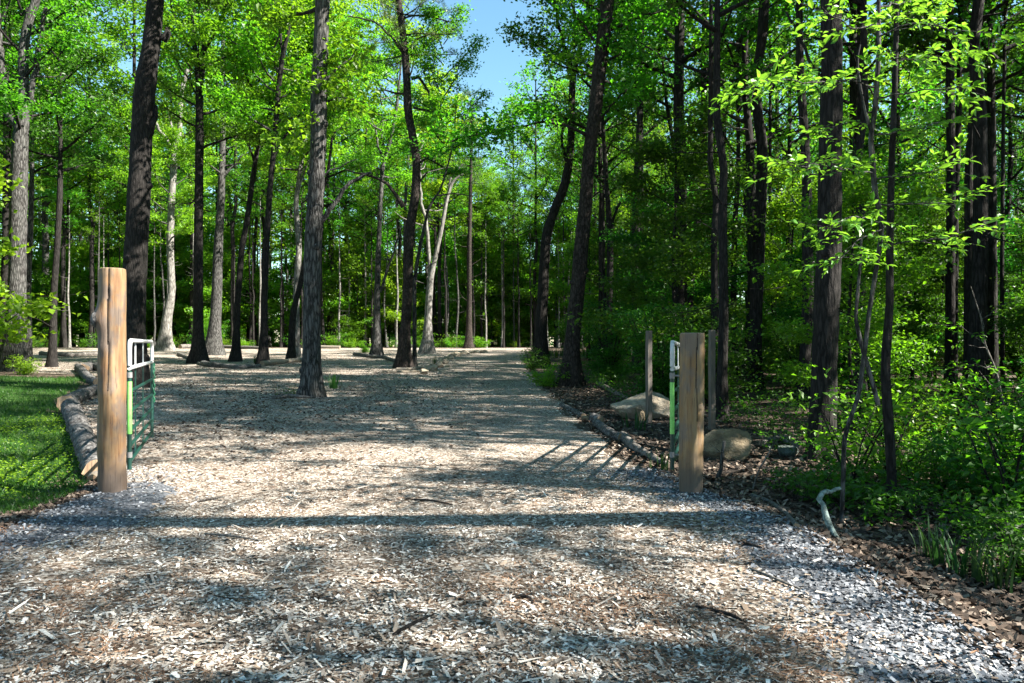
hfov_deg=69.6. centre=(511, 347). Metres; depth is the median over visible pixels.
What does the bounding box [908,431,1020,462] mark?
shrub
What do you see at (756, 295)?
tree
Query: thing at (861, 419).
shrub
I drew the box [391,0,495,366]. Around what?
tree
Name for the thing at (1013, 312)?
young tree
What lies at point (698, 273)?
young tree
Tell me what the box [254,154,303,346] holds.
tree
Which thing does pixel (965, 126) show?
tree
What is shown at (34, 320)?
young tree
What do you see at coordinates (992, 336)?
tree
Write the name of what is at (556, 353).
iris clump
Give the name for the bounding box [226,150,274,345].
tree
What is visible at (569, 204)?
tree
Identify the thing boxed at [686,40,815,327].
tree
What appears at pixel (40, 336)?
shrub
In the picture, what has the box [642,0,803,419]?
tree
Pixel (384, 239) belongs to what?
young tree
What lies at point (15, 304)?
young tree
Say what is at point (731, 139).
tree
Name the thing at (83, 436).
log
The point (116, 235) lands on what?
tree
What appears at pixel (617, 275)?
young tree
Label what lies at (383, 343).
tree
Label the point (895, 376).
shrub
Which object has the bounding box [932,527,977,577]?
iris clump
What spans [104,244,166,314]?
young tree
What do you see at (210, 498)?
stick
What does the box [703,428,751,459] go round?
boulder
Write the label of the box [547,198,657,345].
young tree
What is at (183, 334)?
shrub
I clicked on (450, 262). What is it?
young tree
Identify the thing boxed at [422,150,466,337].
tree
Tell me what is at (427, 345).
tree
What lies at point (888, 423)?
tree
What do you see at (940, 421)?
shrub
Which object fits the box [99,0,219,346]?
tree
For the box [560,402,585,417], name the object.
log
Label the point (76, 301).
young tree
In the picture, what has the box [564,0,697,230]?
tree
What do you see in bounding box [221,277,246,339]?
young tree
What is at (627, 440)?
log
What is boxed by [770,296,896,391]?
shrub
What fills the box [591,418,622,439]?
log
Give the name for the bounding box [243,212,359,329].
young tree
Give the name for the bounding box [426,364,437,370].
edging stone
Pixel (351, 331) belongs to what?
shrub
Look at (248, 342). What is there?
shrub
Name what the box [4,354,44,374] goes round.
shrub
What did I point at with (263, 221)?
tree
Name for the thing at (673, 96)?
tree
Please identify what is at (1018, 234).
young tree
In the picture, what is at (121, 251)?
young tree
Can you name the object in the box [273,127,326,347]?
tree
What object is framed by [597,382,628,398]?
log
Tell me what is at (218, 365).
log
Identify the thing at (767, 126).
tree
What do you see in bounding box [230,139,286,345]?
tree
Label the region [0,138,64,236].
tree
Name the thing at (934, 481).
shrub
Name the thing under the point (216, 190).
tree
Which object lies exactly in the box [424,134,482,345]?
tree
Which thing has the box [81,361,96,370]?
log
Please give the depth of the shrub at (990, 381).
12.59 m
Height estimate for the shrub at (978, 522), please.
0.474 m
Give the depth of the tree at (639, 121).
27.73 m
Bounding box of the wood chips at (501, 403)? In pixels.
[37,353,583,414]
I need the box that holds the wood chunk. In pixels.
[87,470,97,481]
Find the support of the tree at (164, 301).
on the ground at (620, 457)
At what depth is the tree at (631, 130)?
34.47 m
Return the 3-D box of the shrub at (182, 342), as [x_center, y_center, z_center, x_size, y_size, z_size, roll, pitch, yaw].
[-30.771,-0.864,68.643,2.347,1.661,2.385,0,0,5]
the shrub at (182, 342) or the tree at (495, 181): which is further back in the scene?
the tree at (495, 181)
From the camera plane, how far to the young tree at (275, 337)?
95.05 m
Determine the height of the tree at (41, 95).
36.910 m
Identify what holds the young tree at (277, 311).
on the ground at (620, 457)
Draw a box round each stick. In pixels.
[197,496,225,501]
[204,532,262,540]
[287,617,347,634]
[392,613,434,635]
[405,498,452,504]
[465,480,511,483]
[483,641,504,647]
[511,594,532,602]
[545,657,581,666]
[597,558,622,565]
[695,605,745,621]
[737,541,761,547]
[749,566,800,589]
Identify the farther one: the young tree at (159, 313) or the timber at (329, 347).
the young tree at (159, 313)
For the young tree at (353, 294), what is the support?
on the ground at (620, 457)
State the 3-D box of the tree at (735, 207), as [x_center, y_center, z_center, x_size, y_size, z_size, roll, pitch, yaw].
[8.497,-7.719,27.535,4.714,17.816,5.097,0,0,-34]
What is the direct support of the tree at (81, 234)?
on the ground at (620, 457)
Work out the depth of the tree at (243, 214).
95.64 m
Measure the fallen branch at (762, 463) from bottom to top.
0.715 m
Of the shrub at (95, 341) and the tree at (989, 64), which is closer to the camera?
the tree at (989, 64)
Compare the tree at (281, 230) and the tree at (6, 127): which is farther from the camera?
the tree at (281, 230)
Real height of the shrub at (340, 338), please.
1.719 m
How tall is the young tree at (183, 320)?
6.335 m
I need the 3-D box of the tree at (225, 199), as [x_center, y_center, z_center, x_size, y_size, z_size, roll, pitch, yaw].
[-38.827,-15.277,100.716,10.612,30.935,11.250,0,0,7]
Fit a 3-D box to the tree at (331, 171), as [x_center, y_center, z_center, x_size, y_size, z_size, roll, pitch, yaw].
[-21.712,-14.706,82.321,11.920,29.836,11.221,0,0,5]
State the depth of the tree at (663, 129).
78.00 m
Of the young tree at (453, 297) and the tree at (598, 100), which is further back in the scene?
the young tree at (453, 297)
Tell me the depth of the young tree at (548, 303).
75.25 m
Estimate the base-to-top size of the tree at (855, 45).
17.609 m
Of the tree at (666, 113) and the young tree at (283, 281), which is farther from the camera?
the young tree at (283, 281)
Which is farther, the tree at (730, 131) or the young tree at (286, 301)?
the young tree at (286, 301)
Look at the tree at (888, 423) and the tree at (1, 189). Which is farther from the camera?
the tree at (1, 189)
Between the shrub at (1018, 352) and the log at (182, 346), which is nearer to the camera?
the shrub at (1018, 352)
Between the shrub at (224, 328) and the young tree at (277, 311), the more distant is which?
the young tree at (277, 311)
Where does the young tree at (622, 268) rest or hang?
on the ground at (620, 457)
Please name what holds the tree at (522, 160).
on the ground at (620, 457)
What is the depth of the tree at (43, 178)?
67.20 m
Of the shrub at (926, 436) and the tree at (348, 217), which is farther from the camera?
the tree at (348, 217)
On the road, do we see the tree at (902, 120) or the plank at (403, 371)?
the plank at (403, 371)
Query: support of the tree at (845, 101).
on the ground at (620, 457)
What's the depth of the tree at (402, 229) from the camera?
98.34 m
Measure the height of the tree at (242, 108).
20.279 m
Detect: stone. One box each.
[420,369,428,373]
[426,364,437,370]
[435,361,443,367]
[441,358,448,363]
[450,352,461,356]
[637,411,644,420]
[777,445,798,456]
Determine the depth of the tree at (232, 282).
65.53 m
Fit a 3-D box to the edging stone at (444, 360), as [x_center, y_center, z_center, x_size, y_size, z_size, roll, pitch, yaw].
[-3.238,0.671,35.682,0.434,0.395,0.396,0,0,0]
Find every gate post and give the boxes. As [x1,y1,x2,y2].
[91,268,126,492]
[679,333,704,493]
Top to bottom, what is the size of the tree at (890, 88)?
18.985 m
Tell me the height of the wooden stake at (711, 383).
2.085 m
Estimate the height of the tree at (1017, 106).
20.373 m
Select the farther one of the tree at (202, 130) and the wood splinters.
the tree at (202, 130)
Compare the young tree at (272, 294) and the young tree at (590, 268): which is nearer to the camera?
the young tree at (590, 268)
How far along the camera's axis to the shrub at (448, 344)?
63.77 m
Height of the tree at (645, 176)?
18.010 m
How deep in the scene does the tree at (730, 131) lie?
36.72 m
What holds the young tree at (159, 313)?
on the ground at (620, 457)
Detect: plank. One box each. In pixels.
[387,370,419,372]
[396,366,422,369]
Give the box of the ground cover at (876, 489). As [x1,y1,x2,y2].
[559,355,1023,545]
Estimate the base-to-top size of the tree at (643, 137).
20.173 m
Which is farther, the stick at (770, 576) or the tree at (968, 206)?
the tree at (968, 206)
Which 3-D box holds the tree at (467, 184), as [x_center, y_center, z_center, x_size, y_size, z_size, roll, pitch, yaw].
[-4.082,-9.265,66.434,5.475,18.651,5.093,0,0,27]
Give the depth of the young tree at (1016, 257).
24.68 m
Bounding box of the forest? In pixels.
[0,189,1013,346]
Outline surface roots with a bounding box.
[260,393,323,399]
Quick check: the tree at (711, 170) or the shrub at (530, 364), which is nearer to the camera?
the tree at (711, 170)
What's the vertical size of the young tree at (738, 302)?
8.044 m
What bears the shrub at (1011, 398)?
on the ground at (620, 457)
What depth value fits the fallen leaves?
6.10 m
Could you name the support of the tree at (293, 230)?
on the ground at (620, 457)
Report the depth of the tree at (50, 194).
38.10 m
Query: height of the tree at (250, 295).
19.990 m
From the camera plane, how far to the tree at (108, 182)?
64.37 m
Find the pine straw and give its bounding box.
[0,408,1018,682]
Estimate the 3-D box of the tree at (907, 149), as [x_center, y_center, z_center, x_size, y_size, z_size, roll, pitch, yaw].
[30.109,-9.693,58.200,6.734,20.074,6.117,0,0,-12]
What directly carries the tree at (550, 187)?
on the ground at (620, 457)
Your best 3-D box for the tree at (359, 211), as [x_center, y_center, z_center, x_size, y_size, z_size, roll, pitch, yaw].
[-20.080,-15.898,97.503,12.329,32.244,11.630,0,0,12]
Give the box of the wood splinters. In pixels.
[0,443,1022,682]
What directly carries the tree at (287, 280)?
on the ground at (620, 457)
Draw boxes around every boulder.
[610,391,669,418]
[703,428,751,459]
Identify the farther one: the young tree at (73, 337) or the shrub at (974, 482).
the young tree at (73, 337)
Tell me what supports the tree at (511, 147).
on the ground at (620, 457)
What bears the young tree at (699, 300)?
on the ground at (620, 457)
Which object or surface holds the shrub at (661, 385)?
on the ground at (620, 457)
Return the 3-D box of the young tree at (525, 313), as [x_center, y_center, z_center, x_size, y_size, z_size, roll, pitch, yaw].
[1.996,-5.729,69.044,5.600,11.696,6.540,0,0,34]
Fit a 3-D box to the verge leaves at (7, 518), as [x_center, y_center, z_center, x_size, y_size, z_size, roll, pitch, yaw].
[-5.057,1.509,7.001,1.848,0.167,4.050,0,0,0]
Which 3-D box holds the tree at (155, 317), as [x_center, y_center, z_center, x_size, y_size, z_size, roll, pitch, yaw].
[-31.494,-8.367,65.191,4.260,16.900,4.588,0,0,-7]
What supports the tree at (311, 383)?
on the ground at (620, 457)
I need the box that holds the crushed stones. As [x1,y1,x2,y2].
[0,465,1023,682]
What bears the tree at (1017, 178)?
on the ground at (620, 457)
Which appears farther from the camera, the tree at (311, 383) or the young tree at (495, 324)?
the young tree at (495, 324)
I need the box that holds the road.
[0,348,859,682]
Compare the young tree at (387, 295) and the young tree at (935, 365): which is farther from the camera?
the young tree at (387, 295)
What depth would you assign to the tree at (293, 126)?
73.01 m
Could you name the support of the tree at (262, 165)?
on the ground at (620, 457)
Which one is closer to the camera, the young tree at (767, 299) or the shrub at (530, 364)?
the shrub at (530, 364)
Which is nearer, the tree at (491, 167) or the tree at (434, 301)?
the tree at (434, 301)
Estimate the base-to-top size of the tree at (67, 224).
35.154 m
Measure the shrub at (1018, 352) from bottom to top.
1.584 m
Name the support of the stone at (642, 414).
on the mulch bed
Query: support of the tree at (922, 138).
on the ground at (620, 457)
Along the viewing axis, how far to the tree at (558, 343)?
66.76 m
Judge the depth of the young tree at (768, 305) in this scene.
41.16 m
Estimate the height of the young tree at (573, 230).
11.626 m
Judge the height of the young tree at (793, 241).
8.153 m
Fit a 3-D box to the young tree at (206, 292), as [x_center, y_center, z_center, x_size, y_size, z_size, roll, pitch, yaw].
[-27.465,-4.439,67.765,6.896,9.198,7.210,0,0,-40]
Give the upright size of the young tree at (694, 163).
8.620 m
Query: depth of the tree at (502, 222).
66.11 m
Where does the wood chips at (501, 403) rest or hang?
on the road
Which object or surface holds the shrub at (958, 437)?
on the ground at (620, 457)
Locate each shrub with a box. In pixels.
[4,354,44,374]
[32,327,46,346]
[75,338,86,346]
[80,332,97,347]
[156,322,188,345]
[173,331,186,343]
[173,334,186,347]
[189,318,229,338]
[204,320,229,338]
[241,338,255,345]
[275,385,297,394]
[323,336,341,345]
[326,314,370,346]
[328,332,349,347]
[329,329,352,347]
[343,338,358,347]
[356,340,370,352]
[398,321,422,342]
[443,333,461,347]
[444,338,461,347]
[452,333,464,347]
[473,336,492,347]
[497,323,526,346]
[514,340,553,370]
[521,331,532,346]
[523,332,532,346]
[524,362,569,386]
[559,339,586,357]
[580,297,667,381]
[603,299,706,401]
[653,294,765,407]
[728,318,787,370]
[762,298,843,375]
[763,324,838,391]
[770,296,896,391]
[772,310,843,360]
[781,367,965,484]
[791,365,969,482]
[816,424,977,473]
[839,411,882,431]
[843,416,915,435]
[856,388,934,440]
[858,413,957,484]
[861,391,973,453]
[866,374,971,443]
[879,368,919,381]
[880,427,984,499]
[901,437,969,450]
[904,414,1014,483]
[907,360,1012,431]
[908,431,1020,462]
[910,382,1023,509]
[915,358,1023,433]
[919,400,1023,518]
[925,379,1023,483]
[927,378,1023,458]
[936,467,1007,495]
[938,495,1023,543]
[939,467,1023,582]
[940,428,1023,449]
[943,381,1023,496]
[949,370,1023,439]
[962,393,1022,457]
[998,294,1023,381]
[1003,356,1023,406]
[1008,335,1023,378]
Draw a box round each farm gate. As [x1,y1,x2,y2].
[126,339,155,469]
[669,340,679,469]
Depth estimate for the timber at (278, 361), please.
35.63 m
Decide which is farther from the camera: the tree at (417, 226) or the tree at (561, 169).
the tree at (417, 226)
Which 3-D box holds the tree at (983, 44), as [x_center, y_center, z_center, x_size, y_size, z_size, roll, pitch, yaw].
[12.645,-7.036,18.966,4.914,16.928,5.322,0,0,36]
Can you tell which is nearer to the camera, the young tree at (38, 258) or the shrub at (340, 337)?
the shrub at (340, 337)
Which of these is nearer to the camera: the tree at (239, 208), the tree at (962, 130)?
the tree at (962, 130)
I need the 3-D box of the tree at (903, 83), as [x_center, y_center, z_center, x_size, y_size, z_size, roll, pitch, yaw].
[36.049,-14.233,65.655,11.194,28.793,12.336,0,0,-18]
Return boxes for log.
[38,351,97,356]
[56,384,97,409]
[60,398,97,476]
[74,363,97,383]
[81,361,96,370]
[177,352,199,364]
[178,344,258,348]
[200,360,261,368]
[352,352,394,361]
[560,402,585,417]
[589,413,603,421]
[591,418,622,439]
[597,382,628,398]
[620,431,669,467]
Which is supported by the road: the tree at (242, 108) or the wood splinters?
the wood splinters
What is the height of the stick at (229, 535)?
0.036 m
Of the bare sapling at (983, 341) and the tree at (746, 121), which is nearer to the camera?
the bare sapling at (983, 341)
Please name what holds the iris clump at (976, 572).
on the ground at (620, 457)
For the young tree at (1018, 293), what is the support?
on the ground at (620, 457)
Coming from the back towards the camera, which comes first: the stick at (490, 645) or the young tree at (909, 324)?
the young tree at (909, 324)
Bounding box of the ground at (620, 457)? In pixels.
[0,347,1023,611]
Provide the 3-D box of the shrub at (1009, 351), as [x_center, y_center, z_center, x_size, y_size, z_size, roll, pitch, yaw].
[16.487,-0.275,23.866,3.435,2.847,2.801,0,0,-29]
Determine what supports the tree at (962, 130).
on the ground at (620, 457)
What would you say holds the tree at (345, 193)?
on the ground at (620, 457)
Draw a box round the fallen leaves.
[544,381,1023,675]
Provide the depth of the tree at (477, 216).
64.87 m
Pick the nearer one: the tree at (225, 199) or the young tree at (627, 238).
the young tree at (627, 238)
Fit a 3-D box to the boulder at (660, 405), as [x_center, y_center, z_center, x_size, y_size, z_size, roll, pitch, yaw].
[2.532,1.211,14.769,1.207,0.684,0.700,0,0,-13]
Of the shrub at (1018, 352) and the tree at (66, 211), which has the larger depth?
the tree at (66, 211)
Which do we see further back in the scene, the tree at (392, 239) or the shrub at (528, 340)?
the tree at (392, 239)
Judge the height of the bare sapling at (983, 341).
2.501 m
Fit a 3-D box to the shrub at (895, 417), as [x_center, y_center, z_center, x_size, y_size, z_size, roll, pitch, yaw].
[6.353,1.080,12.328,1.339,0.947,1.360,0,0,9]
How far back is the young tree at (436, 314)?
79.02 m
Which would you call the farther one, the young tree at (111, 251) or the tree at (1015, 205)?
the young tree at (111, 251)
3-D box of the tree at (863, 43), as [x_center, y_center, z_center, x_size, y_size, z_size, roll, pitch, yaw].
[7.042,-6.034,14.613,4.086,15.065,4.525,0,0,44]
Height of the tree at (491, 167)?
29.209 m
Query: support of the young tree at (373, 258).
on the ground at (620, 457)
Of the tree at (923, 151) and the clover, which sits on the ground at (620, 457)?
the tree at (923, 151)
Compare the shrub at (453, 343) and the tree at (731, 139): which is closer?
the tree at (731, 139)
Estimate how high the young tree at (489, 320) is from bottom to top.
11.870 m
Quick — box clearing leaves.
[34,355,505,490]
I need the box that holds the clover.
[0,411,80,499]
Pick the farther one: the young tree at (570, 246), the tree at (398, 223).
the tree at (398, 223)
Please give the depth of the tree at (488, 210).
66.09 m
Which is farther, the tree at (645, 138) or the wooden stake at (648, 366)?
the tree at (645, 138)
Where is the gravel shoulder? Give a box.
[617,469,1023,682]
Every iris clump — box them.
[325,374,342,388]
[551,348,560,357]
[619,408,656,429]
[647,451,678,470]
[908,516,950,557]
[924,522,963,566]
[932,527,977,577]
[948,531,1000,584]
[965,541,1020,592]
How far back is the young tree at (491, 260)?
67.18 m
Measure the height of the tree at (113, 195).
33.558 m
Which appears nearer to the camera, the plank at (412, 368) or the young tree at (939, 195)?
the young tree at (939, 195)
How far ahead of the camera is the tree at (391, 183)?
108.19 m
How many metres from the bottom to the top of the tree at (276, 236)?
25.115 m
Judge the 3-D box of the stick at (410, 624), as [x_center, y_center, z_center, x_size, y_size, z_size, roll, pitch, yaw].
[-0.517,1.467,3.927,0.020,0.028,0.335,0,0,33]
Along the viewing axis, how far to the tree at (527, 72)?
66.52 m
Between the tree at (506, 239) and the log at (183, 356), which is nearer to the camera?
the log at (183, 356)
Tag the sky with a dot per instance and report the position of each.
(499, 60)
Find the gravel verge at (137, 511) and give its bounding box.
[0,482,177,555]
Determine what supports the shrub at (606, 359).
on the ground at (620, 457)
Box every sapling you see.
[708,0,1023,522]
[917,286,1023,433]
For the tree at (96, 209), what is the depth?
84.33 m
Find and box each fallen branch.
[710,441,725,477]
[749,430,781,488]
[759,434,804,449]
[816,486,841,537]
[977,504,1023,557]
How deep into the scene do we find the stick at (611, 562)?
5.05 m
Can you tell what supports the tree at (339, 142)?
on the ground at (620, 457)
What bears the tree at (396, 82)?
on the ground at (620, 457)
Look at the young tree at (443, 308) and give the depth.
76.09 m
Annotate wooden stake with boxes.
[645,331,651,422]
[708,330,715,429]
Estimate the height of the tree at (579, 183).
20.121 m
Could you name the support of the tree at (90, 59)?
on the ground at (620, 457)
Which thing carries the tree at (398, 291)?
on the ground at (620, 457)
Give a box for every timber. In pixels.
[260,357,301,365]
[321,345,340,348]
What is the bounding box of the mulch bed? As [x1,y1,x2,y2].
[573,402,788,472]
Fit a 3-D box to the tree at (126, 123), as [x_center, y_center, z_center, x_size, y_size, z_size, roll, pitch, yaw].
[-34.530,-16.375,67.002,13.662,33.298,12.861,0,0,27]
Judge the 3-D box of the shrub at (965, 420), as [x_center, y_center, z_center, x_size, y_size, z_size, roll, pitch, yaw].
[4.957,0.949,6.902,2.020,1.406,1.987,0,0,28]
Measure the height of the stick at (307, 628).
0.027 m
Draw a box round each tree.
[0,0,87,271]
[0,0,97,346]
[0,0,108,360]
[0,0,127,371]
[0,0,132,366]
[0,6,114,346]
[0,25,129,347]
[0,70,50,172]
[0,73,87,334]
[0,75,45,191]
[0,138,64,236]
[0,140,88,345]
[0,161,54,234]
[0,215,53,325]
[13,24,69,297]
[27,118,94,236]
[27,122,86,248]
[28,129,96,304]
[31,249,84,333]
[31,250,88,334]
[32,236,110,346]
[32,291,72,337]
[34,175,115,336]
[35,154,115,346]
[35,167,111,346]
[37,159,100,347]
[38,6,120,340]
[41,0,144,346]
[48,98,191,241]
[49,113,129,277]
[50,147,120,339]
[57,282,81,341]
[63,115,126,343]
[65,0,204,278]
[66,255,152,334]
[70,238,123,322]
[70,262,104,321]
[71,120,153,256]
[72,263,94,346]
[73,151,183,257]
[75,175,125,279]
[79,127,129,267]
[86,156,127,267]
[91,118,159,243]
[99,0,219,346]
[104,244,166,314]
[107,69,243,350]
[111,100,186,340]
[113,249,177,335]
[120,0,302,363]
[121,0,249,343]
[121,62,218,333]
[122,221,189,339]
[123,0,237,387]
[128,115,192,293]
[146,236,184,334]
[147,219,212,316]
[147,284,182,334]
[149,154,186,313]
[149,164,229,236]
[150,158,178,345]
[151,248,210,318]
[155,215,214,325]
[158,32,281,354]
[158,156,237,245]
[166,0,356,363]
[166,161,216,330]
[167,38,245,222]
[172,247,230,337]
[172,280,205,324]
[174,221,284,326]
[180,0,288,344]
[181,70,266,344]
[184,248,248,321]
[185,0,339,361]
[187,120,244,249]
[193,1,292,341]
[203,2,310,297]
[203,146,259,248]
[204,143,251,332]
[205,0,293,345]
[211,0,359,357]
[213,41,306,346]
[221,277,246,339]
[222,271,277,338]
[224,138,281,345]
[224,147,286,264]
[225,0,389,397]
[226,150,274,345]
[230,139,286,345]
[235,193,288,338]
[236,154,292,250]
[237,150,306,345]
[239,0,393,358]
[240,266,286,337]
[241,267,286,335]
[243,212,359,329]
[243,283,279,340]
[247,116,331,346]
[250,154,307,346]
[254,144,307,346]
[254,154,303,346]
[259,33,359,326]
[259,35,354,245]
[265,2,387,344]
[269,261,289,337]
[272,71,369,217]
[272,114,361,231]
[272,295,300,336]
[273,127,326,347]
[274,162,307,299]
[279,176,331,252]
[282,44,363,294]
[285,0,386,344]
[289,0,376,343]
[322,214,394,346]
[322,236,373,346]
[323,155,368,344]
[324,128,394,346]
[324,250,369,335]
[325,110,391,346]
[325,152,373,345]
[327,22,456,354]
[329,90,411,346]
[329,95,399,346]
[331,128,402,344]
[336,163,387,346]
[336,293,370,335]
[340,133,403,225]
[342,221,394,330]
[344,164,395,347]
[346,0,470,367]
[347,0,446,337]
[347,127,404,245]
[347,248,422,344]
[348,121,416,346]
[348,129,414,248]
[353,132,404,296]
[353,250,443,336]
[357,0,462,347]
[357,71,500,346]
[361,145,410,346]
[362,274,411,328]
[362,285,396,345]
[368,254,436,332]
[371,136,428,347]
[376,107,466,312]
[384,113,464,258]
[384,170,426,253]
[389,0,686,386]
[389,90,488,344]
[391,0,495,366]
[394,127,463,353]
[394,128,458,292]
[395,61,489,329]
[400,189,422,268]
[411,139,487,346]
[411,270,436,317]
[413,226,475,326]
[421,157,501,341]
[422,132,468,346]
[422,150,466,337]
[423,161,473,338]
[423,235,479,338]
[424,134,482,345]
[425,280,451,340]
[436,266,466,322]
[437,229,498,333]
[440,85,492,348]
[443,253,501,343]
[448,142,497,321]
[448,153,519,256]
[450,173,497,347]
[450,295,490,337]
[451,212,524,346]
[451,239,524,345]
[452,237,506,338]
[456,139,509,343]
[465,169,514,347]
[468,95,550,341]
[479,171,524,346]
[480,168,525,347]
[482,230,532,324]
[485,59,586,344]
[488,288,508,337]
[490,171,533,344]
[491,177,531,257]
[494,274,532,341]
[495,0,629,367]
[495,165,542,346]
[500,223,557,323]
[502,79,593,346]
[505,163,552,347]
[506,302,533,346]
[511,215,574,346]
[511,263,552,344]
[515,0,669,364]
[516,273,562,340]
[521,76,597,244]
[521,129,573,346]
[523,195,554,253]
[528,153,578,347]
[529,134,577,346]
[532,0,708,373]
[533,127,579,347]
[535,4,660,360]
[543,129,583,311]
[544,82,630,353]
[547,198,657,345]
[548,211,625,360]
[548,267,569,321]
[549,129,598,203]
[551,140,598,347]
[551,225,597,328]
[552,59,635,357]
[554,161,597,227]
[555,89,650,348]
[555,123,645,226]
[560,129,611,302]
[562,101,622,346]
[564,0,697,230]
[564,279,598,358]
[565,91,798,381]
[578,0,814,371]
[578,105,673,234]
[579,150,631,216]
[584,0,750,149]
[585,235,629,356]
[586,1,700,310]
[591,158,624,223]
[593,129,629,215]
[593,155,632,233]
[595,159,748,373]
[600,232,671,357]
[610,141,655,236]
[612,148,657,228]
[615,118,668,202]
[616,53,700,172]
[619,0,781,364]
[623,120,666,214]
[623,155,667,208]
[627,0,809,319]
[631,132,667,247]
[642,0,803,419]
[645,123,731,244]
[645,186,781,349]
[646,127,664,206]
[650,153,673,225]
[655,226,737,323]
[660,70,766,301]
[662,47,782,356]
[665,0,810,374]
[667,0,875,380]
[672,1,781,355]
[686,3,813,326]
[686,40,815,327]
[713,0,790,391]
[720,26,820,318]
[722,0,820,372]
[728,10,848,348]
[728,235,769,342]
[730,38,846,236]
[733,140,773,229]
[735,161,847,343]
[742,226,801,331]
[745,131,965,442]
[757,0,818,404]
[762,257,800,319]
[763,119,989,382]
[767,0,945,343]
[767,94,846,273]
[769,0,945,376]
[772,41,848,163]
[775,100,848,216]
[779,0,945,373]
[781,0,842,460]
[782,227,801,290]
[784,138,816,242]
[797,90,883,187]
[807,34,915,192]
[811,0,1013,189]
[813,164,964,392]
[817,0,969,194]
[841,213,999,381]
[842,0,926,417]
[844,0,1023,387]
[844,44,964,170]
[859,0,1023,392]
[867,84,943,206]
[870,149,1012,379]
[871,0,1022,395]
[874,117,943,203]
[877,43,1021,222]
[879,113,943,212]
[880,0,899,510]
[881,1,1023,281]
[885,184,1013,366]
[885,216,997,382]
[889,95,943,200]
[895,2,1021,197]
[900,0,1023,387]
[902,19,1019,297]
[906,163,1023,335]
[911,0,1023,392]
[923,80,1000,180]
[928,0,1023,406]
[934,0,1023,291]
[934,1,1023,295]
[962,15,1023,132]
[965,91,1023,240]
[970,0,1023,283]
[984,4,1023,102]
[987,190,1023,352]
[987,224,1023,354]
[996,0,1023,145]
[996,33,1023,141]
[996,51,1023,220]
[996,115,1023,223]
[996,251,1023,341]
[997,150,1023,226]
[997,228,1023,338]
[997,255,1023,301]
[998,206,1023,290]
[999,259,1023,331]
[1004,249,1023,354]
[1005,134,1023,227]
[1014,125,1023,197]
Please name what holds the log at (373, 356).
on the road
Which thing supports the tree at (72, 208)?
on the ground at (620, 457)
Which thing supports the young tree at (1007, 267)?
on the ground at (620, 457)
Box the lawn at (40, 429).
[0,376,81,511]
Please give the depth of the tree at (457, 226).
92.08 m
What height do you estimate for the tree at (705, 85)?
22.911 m
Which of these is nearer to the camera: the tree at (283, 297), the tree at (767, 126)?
the tree at (767, 126)
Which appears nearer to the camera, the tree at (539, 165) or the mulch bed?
the mulch bed
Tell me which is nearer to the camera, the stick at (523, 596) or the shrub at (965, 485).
the stick at (523, 596)
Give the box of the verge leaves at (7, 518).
[0,469,97,529]
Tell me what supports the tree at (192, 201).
on the ground at (620, 457)
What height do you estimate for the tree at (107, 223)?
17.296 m
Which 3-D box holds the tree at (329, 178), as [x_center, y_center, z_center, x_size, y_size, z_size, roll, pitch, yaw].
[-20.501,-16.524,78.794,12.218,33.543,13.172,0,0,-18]
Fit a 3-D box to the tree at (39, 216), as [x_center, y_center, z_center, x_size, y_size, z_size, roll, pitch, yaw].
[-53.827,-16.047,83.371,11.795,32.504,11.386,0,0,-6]
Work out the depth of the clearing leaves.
15.00 m
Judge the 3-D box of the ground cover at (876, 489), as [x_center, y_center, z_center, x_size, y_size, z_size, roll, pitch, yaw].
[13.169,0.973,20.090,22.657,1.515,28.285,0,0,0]
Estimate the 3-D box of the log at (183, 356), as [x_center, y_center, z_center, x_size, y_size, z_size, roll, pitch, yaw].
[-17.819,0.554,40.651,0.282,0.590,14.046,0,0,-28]
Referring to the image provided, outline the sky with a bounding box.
[0,0,1023,346]
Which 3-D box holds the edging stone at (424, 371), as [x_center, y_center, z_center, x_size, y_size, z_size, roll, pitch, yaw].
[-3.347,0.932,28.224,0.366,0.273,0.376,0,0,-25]
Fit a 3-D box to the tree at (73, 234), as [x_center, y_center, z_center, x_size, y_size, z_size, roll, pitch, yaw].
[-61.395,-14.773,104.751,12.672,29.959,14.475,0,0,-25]
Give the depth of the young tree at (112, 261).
68.34 m
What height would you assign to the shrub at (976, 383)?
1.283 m
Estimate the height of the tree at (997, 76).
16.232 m
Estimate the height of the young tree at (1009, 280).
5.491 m
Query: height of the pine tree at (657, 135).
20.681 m
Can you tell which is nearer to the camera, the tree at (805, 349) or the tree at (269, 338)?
the tree at (805, 349)
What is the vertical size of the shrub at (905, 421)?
1.417 m
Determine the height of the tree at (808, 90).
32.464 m
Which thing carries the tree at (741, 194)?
on the ground at (620, 457)
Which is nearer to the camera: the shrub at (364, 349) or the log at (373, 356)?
the log at (373, 356)
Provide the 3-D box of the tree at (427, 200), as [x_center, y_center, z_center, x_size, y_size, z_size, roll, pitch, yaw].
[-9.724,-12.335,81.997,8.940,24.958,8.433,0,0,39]
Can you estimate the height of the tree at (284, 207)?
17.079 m
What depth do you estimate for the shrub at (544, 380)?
22.06 m

